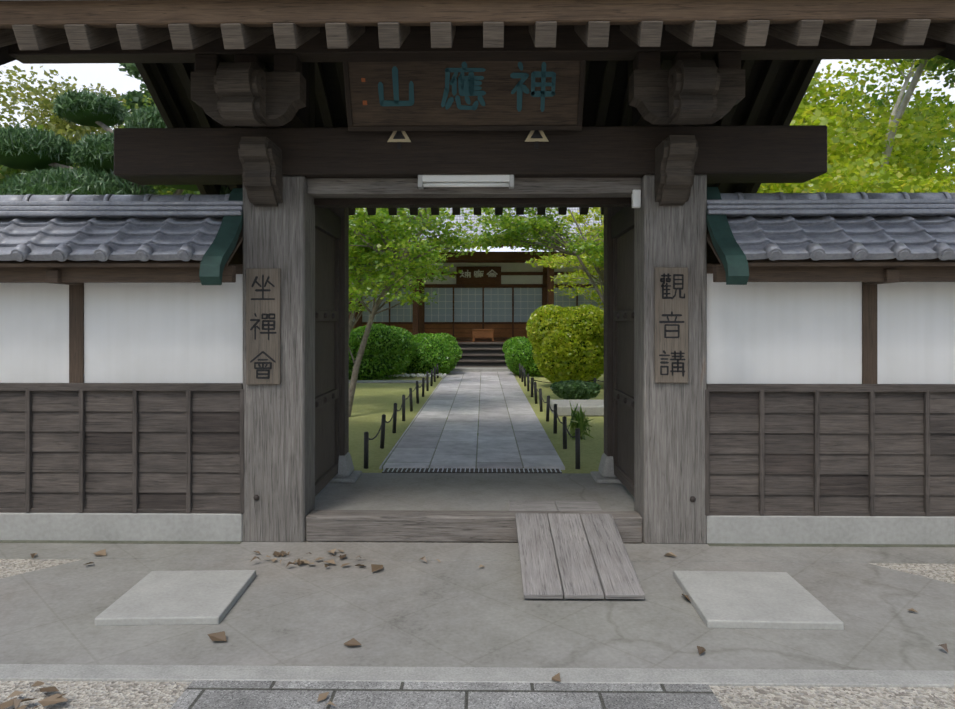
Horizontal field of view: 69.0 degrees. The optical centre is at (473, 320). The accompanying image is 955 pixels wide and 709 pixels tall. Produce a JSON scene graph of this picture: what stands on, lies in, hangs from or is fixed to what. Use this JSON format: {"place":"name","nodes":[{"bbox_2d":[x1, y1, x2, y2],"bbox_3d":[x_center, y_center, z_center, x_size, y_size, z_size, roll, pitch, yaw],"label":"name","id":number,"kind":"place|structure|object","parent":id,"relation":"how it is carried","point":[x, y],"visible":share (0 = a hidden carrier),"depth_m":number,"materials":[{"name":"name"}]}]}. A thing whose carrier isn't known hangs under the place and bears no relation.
{"place":"outdoors","nodes":[
{"label":"outdoors","id":0,"kind":"place"},
{"bbox_2d":[0,0,45,0],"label":"gate tiles","id":1,"kind":"object","parent":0,"point":[22,0],"depth_m":3.88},
{"bbox_2d":[353,328,525,328],"bbox_3d":[0.319,0.332,23.367,20.740,0.162,0.010,0,0,1],"label":"hondo panel rail","id":2,"kind":"object","parent":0,"point":[467,328],"visible":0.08,"depth_m":23.37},
{"bbox_2d":[379,372,564,469],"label":"path","id":3,"kind":"structure","parent":0,"point":[486,420],"depth_m":8.97,"materials":[{"name":"grey stone"}]},
{"bbox_2d":[315,473,633,510],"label":"floor","id":4,"kind":"structure","parent":0,"point":[442,491],"depth_m":5.92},
{"bbox_2d":[330,452,620,482],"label":"stones","id":5,"kind":"object","parent":4,"relation":"on","point":[347,473],"visible":0.5,"depth_m":6.30,"materials":[{"name":"grey stone"}]},
{"bbox_2d":[243,174,706,543],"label":"gate posts","id":6,"kind":"object","parent":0,"point":[669,450],"visible":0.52,"depth_m":5.02,"materials":[{"name":"grey wood"}]},
{"bbox_2d":[246,267,687,383],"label":"vertical signboards","id":7,"kind":"object","parent":6,"relation":"attached to","point":[271,346],"visible":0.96,"depth_m":5.00,"materials":[{"name":"wood"}]},
{"bbox_2d":[250,273,685,378],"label":"plaque characters","id":8,"kind":"object","parent":7,"relation":"attached to","point":[266,368],"visible":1,"depth_m":4.96,"materials":[{"name":"black paint"}]},
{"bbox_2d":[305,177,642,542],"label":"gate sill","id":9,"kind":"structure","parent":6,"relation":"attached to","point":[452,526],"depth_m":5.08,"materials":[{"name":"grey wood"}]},
{"bbox_2d":[315,207,633,496],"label":"gate doors","id":10,"kind":"structure","parent":6,"relation":"attached to","point":[331,347],"depth_m":6.15,"materials":[{"name":"brown wood"}]},
{"bbox_2d":[253,312,695,501],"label":"metal studs","id":11,"kind":"object","parent":10,"relation":"attached to","point":[692,498],"visible":0.73,"depth_m":5.47,"materials":[{"name":"black metal"}]},
{"bbox_2d":[8,25,945,207],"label":"gate beams","id":12,"kind":"structure","parent":6,"relation":"on","point":[725,154],"depth_m":4.96,"materials":[{"name":"brown wood"}]},
{"bbox_2d":[191,60,744,206],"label":"carved brackets","id":13,"kind":"object","parent":12,"relation":"attached to","point":[687,92],"visible":1,"depth_m":4.55,"materials":[{"name":"brown wood"}]},
{"bbox_2d":[387,130,548,141],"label":"sign brackets","id":14,"kind":"object","parent":12,"relation":"attached to","point":[528,139],"visible":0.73,"depth_m":4.95,"materials":[{"name":"beige metal"}]},
{"bbox_2d":[0,19,954,49],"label":"rafter ends","id":15,"kind":"object","parent":12,"relation":"on","point":[695,33],"visible":0.58,"depth_m":3.95,"materials":[{"name":"brown wood"}]},
{"bbox_2d":[0,0,954,28],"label":"roof eave board","id":16,"kind":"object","parent":15,"relation":"attached to","point":[163,13],"depth_m":3.90,"materials":[{"name":"brown wood"}]},
{"bbox_2d":[0,43,954,239],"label":"roof rafters","id":17,"kind":"object","parent":6,"relation":"on","point":[161,90],"visible":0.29,"depth_m":6.68,"materials":[{"name":"brown wood"}]},
{"bbox_2d":[348,61,579,125],"bbox_3d":[-0.064,-1.604,4.792,1.620,0.529,0.270,0,0,1],"label":"sign board","id":18,"kind":"object","parent":17,"relation":"attached to","point":[497,85],"visible":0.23,"depth_m":4.79,"materials":[{"name":"brown wood"}]},
{"bbox_2d":[361,78,366,104],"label":"seal marks","id":19,"kind":"object","parent":18,"relation":"attached to","point":[363,80],"visible":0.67,"depth_m":4.81},
{"bbox_2d":[343,60,585,130],"bbox_3d":[-0.064,-1.592,4.766,1.640,0.517,0.244,0,0,1],"label":"sign frame","id":20,"kind":"object","parent":18,"relation":"attached to","point":[578,126],"visible":0.6,"depth_m":4.86,"materials":[{"name":"brown wood"}]},
{"bbox_2d":[378,62,555,111],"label":"sign characters","id":21,"kind":"object","parent":18,"relation":"attached to","point":[469,84],"visible":1,"depth_m":4.76,"materials":[{"name":"teal paint"}]},
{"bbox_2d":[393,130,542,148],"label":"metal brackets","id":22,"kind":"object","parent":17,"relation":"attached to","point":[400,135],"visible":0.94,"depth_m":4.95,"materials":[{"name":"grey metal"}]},
{"bbox_2d":[422,175,640,207],"bbox_3d":[0.420,-0.945,5.063,1.600,0.235,0.122,0,0,1],"label":"lamp","id":23,"kind":"object","parent":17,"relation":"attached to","point":[465,180],"visible":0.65,"depth_m":5.01,"materials":[{"name":"white plastic"}]},
{"bbox_2d":[418,175,513,188],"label":"lamp ends","id":24,"kind":"object","parent":23,"relation":"attached to","point":[420,183],"visible":0.65,"depth_m":5.01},
{"bbox_2d":[349,245,603,365],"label":"temple building","id":25,"kind":"structure","parent":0,"point":[490,315],"depth_m":23.35,"materials":[{"name":"brown wood"}]},
{"bbox_2d":[353,324,527,336],"bbox_3d":[0.320,0.332,23.398,21.000,0.450,0.050,0,0,1],"label":"hondo panel","id":26,"kind":"object","parent":25,"relation":"attached to","point":[497,332],"depth_m":23.38,"materials":[{"name":"brown wood"}]},
{"bbox_2d":[349,373,603,472],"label":"moss","id":27,"kind":"object","parent":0,"point":[373,403],"depth_m":9.97,"materials":[{"name":"green plant"}]},
{"bbox_2d":[0,65,166,187],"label":"yellow tree","id":28,"kind":"object","parent":27,"relation":"on","point":[57,126],"visible":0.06,"depth_m":12.94,"materials":[{"name":"plant"}]},
{"bbox_2d":[48,121,183,194],"bbox_3d":[-6.206,-2.066,11.643,2.980,7.055,8.970,0,0,-27],"label":"pine bark","id":29,"kind":"object","parent":27,"relation":"on","point":[107,129],"visible":0.02,"depth_m":8.80,"materials":[{"name":"plant"}]},
{"bbox_2d":[0,124,74,166],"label":"pine foliage","id":30,"kind":"object","parent":29,"relation":"on","point":[41,137],"visible":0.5,"depth_m":8.58,"materials":[{"name":"green plant"}]},
{"bbox_2d":[0,164,157,194],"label":"pine foliage","id":31,"kind":"object","parent":29,"relation":"on","point":[18,183],"visible":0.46,"depth_m":8.19,"materials":[{"name":"green plant"}]},
{"bbox_2d":[50,87,127,129],"bbox_3d":[-4.957,-2.760,8.983,0.969,0.439,0.929,0,0,1],"label":"pine foliage","id":32,"kind":"object","parent":29,"relation":"on","point":[68,98],"visible":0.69,"depth_m":8.71,"materials":[{"name":"green plant"}]},
{"bbox_2d":[67,129,113,168],"bbox_3d":[-4.406,-2.117,8.762,1.340,0.555,1.212,0,0,1],"label":"pine foliage","id":33,"kind":"object","parent":29,"relation":"on","point":[85,144],"visible":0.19,"depth_m":8.32,"materials":[{"name":"green plant"}]},
{"bbox_2d":[118,63,153,112],"bbox_3d":[-6.771,-5.300,16.165,2.865,2.127,2.520,0,0,1],"label":"tall pine tree","id":34,"kind":"object","parent":29,"relation":"on","point":[135,96],"visible":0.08,"depth_m":15.48,"materials":[{"name":"green plant"}]},
{"bbox_2d":[123,104,166,127],"bbox_3d":[-3.900,-2.482,8.759,1.048,0.450,0.923,0,0,1],"label":"pine foliage","id":35,"kind":"object","parent":29,"relation":"on","point":[135,116],"visible":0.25,"depth_m":8.40,"materials":[{"name":"green plant"}]},
{"bbox_2d":[0,99,603,398],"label":"bush","id":36,"kind":"object","parent":27,"relation":"on","point":[32,161],"visible":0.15,"depth_m":8.81,"materials":[{"name":"green plant"}]},
{"bbox_2d":[0,122,80,183],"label":"tree","id":37,"kind":"object","parent":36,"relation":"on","point":[6,171],"depth_m":9.39,"materials":[{"name":"green plant"}]},
{"bbox_2d":[199,185,230,194],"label":"pine foliage","id":38,"kind":"object","parent":36,"relation":"on","point":[223,190],"depth_m":8.03,"materials":[{"name":"green plant"}]},
{"bbox_2d":[349,323,416,379],"bbox_3d":[-2.684,0.864,17.620,2.452,1.601,1.875,0,0,1],"label":"azalea","id":39,"kind":"object","parent":27,"relation":"on","point":[399,368],"visible":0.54,"depth_m":17.01,"materials":[{"name":"green plant"}]},
{"bbox_2d":[386,373,445,377],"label":"edging stones","id":40,"kind":"object","parent":27,"relation":"on","point":[413,375],"visible":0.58,"depth_m":17.48,"materials":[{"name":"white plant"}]},
{"bbox_2d":[403,333,462,376],"bbox_3d":[-1.281,0.945,18.676,1.962,1.281,1.732,0,0,1],"label":"azalea","id":41,"kind":"object","parent":27,"relation":"on","point":[454,358],"visible":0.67,"depth_m":18.12,"materials":[{"name":"green plant"}]},
{"bbox_2d":[382,468,561,472],"bbox_3d":[-0.017,1.476,6.721,1.720,0.062,0.170,0,0,1],"label":"grate","id":42,"kind":"object","parent":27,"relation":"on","point":[463,470],"visible":0.36,"depth_m":6.71,"materials":[{"name":"grey metal"}]},
{"bbox_2d":[382,468,560,471],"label":"grate bars","id":43,"kind":"object","parent":42,"relation":"attached to","point":[469,470],"visible":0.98,"depth_m":6.70,"materials":[{"name":"black metal"}]},
{"bbox_2d":[349,208,603,416],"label":"trees","id":44,"kind":"object","parent":27,"relation":"on","point":[358,360],"visible":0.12,"depth_m":10.76,"materials":[{"name":"green plant"}]},
{"bbox_2d":[349,215,398,312],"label":"maple leaves","id":45,"kind":"object","parent":44,"relation":"attached to","point":[354,307],"visible":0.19,"depth_m":11.06,"materials":[{"name":"green plant"}]},
{"bbox_2d":[349,231,417,289],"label":"maple leaves","id":46,"kind":"object","parent":44,"relation":"on","point":[387,264],"depth_m":18.97,"materials":[{"name":"green plant"}]},
{"bbox_2d":[349,208,447,299],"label":"maple leaves","id":47,"kind":"object","parent":44,"relation":"attached to","point":[407,285],"visible":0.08,"depth_m":14.54,"materials":[{"name":"plant"}]},
{"bbox_2d":[349,208,490,311],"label":"maple leaves","id":48,"kind":"object","parent":44,"relation":"attached to","point":[386,218],"visible":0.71,"depth_m":10.35,"materials":[{"name":"green plant"}]},
{"bbox_2d":[456,208,603,266],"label":"maple leaves","id":49,"kind":"object","parent":44,"relation":"on","point":[507,237],"visible":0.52,"depth_m":11.36,"materials":[{"name":"green plant"}]},
{"bbox_2d":[525,223,603,300],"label":"maple leaves","id":50,"kind":"object","parent":44,"relation":"on","point":[573,260],"visible":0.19,"depth_m":16.07,"materials":[{"name":"green plant"}]},
{"bbox_2d":[546,207,603,289],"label":"maple leaves","id":51,"kind":"object","parent":44,"relation":"on","point":[578,220],"visible":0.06,"depth_m":19.32,"materials":[{"name":"green plant"}]},
{"bbox_2d":[349,367,603,415],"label":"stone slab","id":52,"kind":"structure","parent":27,"relation":"on","point":[594,407],"depth_m":11.18,"materials":[{"name":"grey stone"}]},
{"bbox_2d":[355,208,603,240],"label":"hondo roof","id":53,"kind":"structure","parent":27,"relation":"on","point":[459,218],"depth_m":21.67,"materials":[{"name":"grey tile"}]},
{"bbox_2d":[364,363,595,468],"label":"bollards","id":54,"kind":"object","parent":27,"relation":"on","point":[533,387],"visible":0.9,"depth_m":9.01,"materials":[{"name":"grey"}]},
{"bbox_2d":[369,367,603,439],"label":"ropes","id":55,"kind":"object","parent":54,"relation":"on","point":[529,381],"visible":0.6,"depth_m":9.72,"materials":[{"name":"grey fabric"}]},
{"bbox_2d":[502,336,542,376],"bbox_3d":[1.609,0.988,18.564,1.692,1.163,1.686,0,0,1],"label":"azalea","id":56,"kind":"object","parent":27,"relation":"on","point":[511,362],"visible":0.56,"depth_m":18.03,"materials":[{"name":"green plant"}]},
{"bbox_2d":[526,304,603,382],"bbox_3d":[2.085,0.554,15.221,1.892,1.843,1.845,0,0,1],"label":"shrub","id":57,"kind":"object","parent":27,"relation":"on","point":[566,316],"visible":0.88,"depth_m":14.56,"materials":[{"name":"green plant"}]},
{"bbox_2d":[550,380,600,399],"bbox_3d":[1.849,1.258,12.561,0.816,0.388,0.823,0,0,42],"label":"shrub","id":58,"kind":"object","parent":27,"relation":"on","point":[587,386],"visible":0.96,"depth_m":12.36,"materials":[{"name":"green plant"}]},
{"bbox_2d":[567,401,592,439],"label":"iris tuft","id":59,"kind":"object","parent":27,"relation":"on","point":[577,421],"visible":0.73,"depth_m":8.55,"materials":[{"name":"green plant"}]},
{"bbox_2d":[757,153,954,192],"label":"tree","id":60,"kind":"object","parent":27,"relation":"on","point":[852,181],"visible":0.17,"depth_m":8.38,"materials":[{"name":"green plant"}]},
{"bbox_2d":[804,68,954,184],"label":"tree canopy","id":61,"kind":"object","parent":27,"relation":"on","point":[950,106],"visible":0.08,"depth_m":13.04,"materials":[{"name":"green plant"}]},
{"bbox_2d":[838,58,947,87],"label":"maple leaves","id":62,"kind":"object","parent":27,"relation":"on","point":[903,65],"visible":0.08,"depth_m":11.30,"materials":[{"name":"green plant"}]},
{"bbox_2d":[879,59,927,168],"bbox_3d":[7.890,-3.800,10.334,5.549,10.538,4.972,0,0,-31],"label":"tree trunk","id":63,"kind":"object","parent":27,"relation":"on","point":[906,98],"visible":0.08,"depth_m":9.69,"materials":[{"name":"grey plant"}]},
{"bbox_2d":[898,55,954,88],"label":"tree","id":64,"kind":"object","parent":63,"relation":"on","point":[936,63],"visible":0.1,"depth_m":9.13,"materials":[{"name":"green plant"}]},
{"bbox_2d":[0,559,954,670],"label":"apron","id":65,"kind":"object","parent":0,"point":[406,613],"visible":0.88,"depth_m":3.68,"materials":[{"name":"grey concrete"}]},
{"bbox_2d":[95,570,843,629],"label":"stone slabs","id":66,"kind":"structure","parent":65,"relation":"on","point":[752,600],"depth_m":3.88,"materials":[{"name":"grey stone"}]},
{"bbox_2d":[0,548,947,708],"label":"leaf litter","id":67,"kind":"object","parent":65,"relation":"on","point":[59,698],"visible":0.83,"depth_m":3.40,"materials":[{"name":"brown plant"}]},
{"bbox_2d":[509,500,644,598],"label":"ramp","id":68,"kind":"structure","parent":65,"relation":"on","point":[592,558],"depth_m":4.42,"materials":[{"name":"grey wood"}]},
{"bbox_2d":[0,225,954,383],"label":"wall","id":69,"kind":"structure","parent":0,"point":[784,332],"depth_m":5.04,"materials":[{"name":"white paint"}]},
{"bbox_2d":[0,383,954,515],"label":"wooden wall paneling","id":70,"kind":"structure","parent":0,"point":[118,482],"depth_m":5.04,"materials":[{"name":"brown wood"}]},
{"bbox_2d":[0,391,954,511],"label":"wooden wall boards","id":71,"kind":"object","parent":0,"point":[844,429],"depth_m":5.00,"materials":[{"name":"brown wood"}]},
{"bbox_2d":[0,215,954,261],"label":"tiles wall","id":72,"kind":"structure","parent":0,"point":[788,237],"depth_m":4.82,"materials":[{"name":"grey tile"}]},
{"bbox_2d":[199,187,748,284],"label":"copper flashings","id":73,"kind":"object","parent":72,"relation":"attached to","point":[728,249],"visible":0.48,"depth_m":4.73,"materials":[{"name":"teal metal"}]},
{"bbox_2d":[0,542,954,563],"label":"apron strip","id":74,"kind":"object","parent":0,"point":[510,552],"visible":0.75,"depth_m":4.80,"materials":[{"name":"grey concrete"}]},
{"bbox_2d":[0,513,954,543],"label":"wall base","id":75,"kind":"object","parent":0,"point":[720,529],"visible":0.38,"depth_m":4.98,"materials":[{"name":"grey concrete"}]},
{"bbox_2d":[0,540,954,708],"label":"gravel ground","id":76,"kind":"structure","parent":0,"point":[116,695],"depth_m":3.00,"materials":[{"name":"grey gravel"}]},
{"bbox_2d":[170,680,722,708],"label":"pavers","id":77,"kind":"object","parent":76,"relation":"on","point":[211,694],"visible":1,"depth_m":2.97,"materials":[{"name":"grey stone"}]},
{"bbox_2d":[0,664,954,687],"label":"kerb","id":78,"kind":"structure","parent":76,"relation":"on","point":[709,677],"depth_m":3.13,"materials":[{"name":"concrete"}]},
{"bbox_2d":[0,540,954,546],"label":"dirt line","id":79,"kind":"object","parent":76,"relation":"on","point":[709,544],"visible":0.4,"depth_m":4.98,"materials":[{"name":"brown soil"}]},
{"bbox_2d":[0,192,954,218],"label":"ridge wall","id":80,"kind":"structure","parent":0,"point":[735,204],"depth_m":5.03,"materials":[{"name":"grey tile"}]},
{"bbox_2d":[0,59,954,251],"bbox_3d":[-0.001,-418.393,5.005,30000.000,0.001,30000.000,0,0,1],"label":"sky","id":81,"kind":"structure","parent":0,"point":[108,76],"depth_m":1204.69,"materials":[{"name":"white"}]},
{"bbox_2d":[162,60,793,207],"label":"rafters","id":82,"kind":"object","parent":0,"point":[594,81],"depth_m":6.91,"materials":[{"name":"brown wood"}]},
{"bbox_2d":[460,270,496,277],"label":"hondo characters","id":83,"kind":"object","parent":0,"point":[478,274],"visible":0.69,"depth_m":23.19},
{"bbox_2d":[363,288,599,321],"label":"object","id":84,"kind":"object","parent":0,"point":[475,301],"visible":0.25,"depth_m":23.37,"materials":[{"name":"brown wood"}]},
{"bbox_2d":[455,342,507,366],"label":"steps","id":85,"kind":"structure","parent":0,"point":[481,354],"depth_m":20.61,"materials":[{"name":"grey stone"}]},
{"bbox_2d":[472,329,494,340],"bbox_3d":[0.296,0.447,21.753,0.720,0.380,0.460,0,0,1],"label":"offertory box","id":86,"kind":"object","parent":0,"point":[483,333],"visible":1,"depth_m":21.55,"materials":[{"name":"brown wood"}]},
{"bbox_2d":[588,63,954,281],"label":"tree canopy","id":87,"kind":"object","parent":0,"point":[814,113],"visible":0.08,"depth_m":10.36,"materials":[{"name":"green plant"}]},
{"bbox_3d":[-3.595,-1.984,14.744,4.034,2.711,3.484,0,0,1],"label":"tree","id":88,"kind":"object","parent":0,"visible":0},
{"bbox_2d":[120,92,199,194],"bbox_3d":[-5.102,-2.458,12.130,3.458,3.167,2.803,0,0,1],"label":"green tree","id":89,"kind":"object","parent":88,"relation":"on","point":[163,190],"visible":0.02,"depth_m":11.53,"materials":[{"name":"green plant"}]}
]}

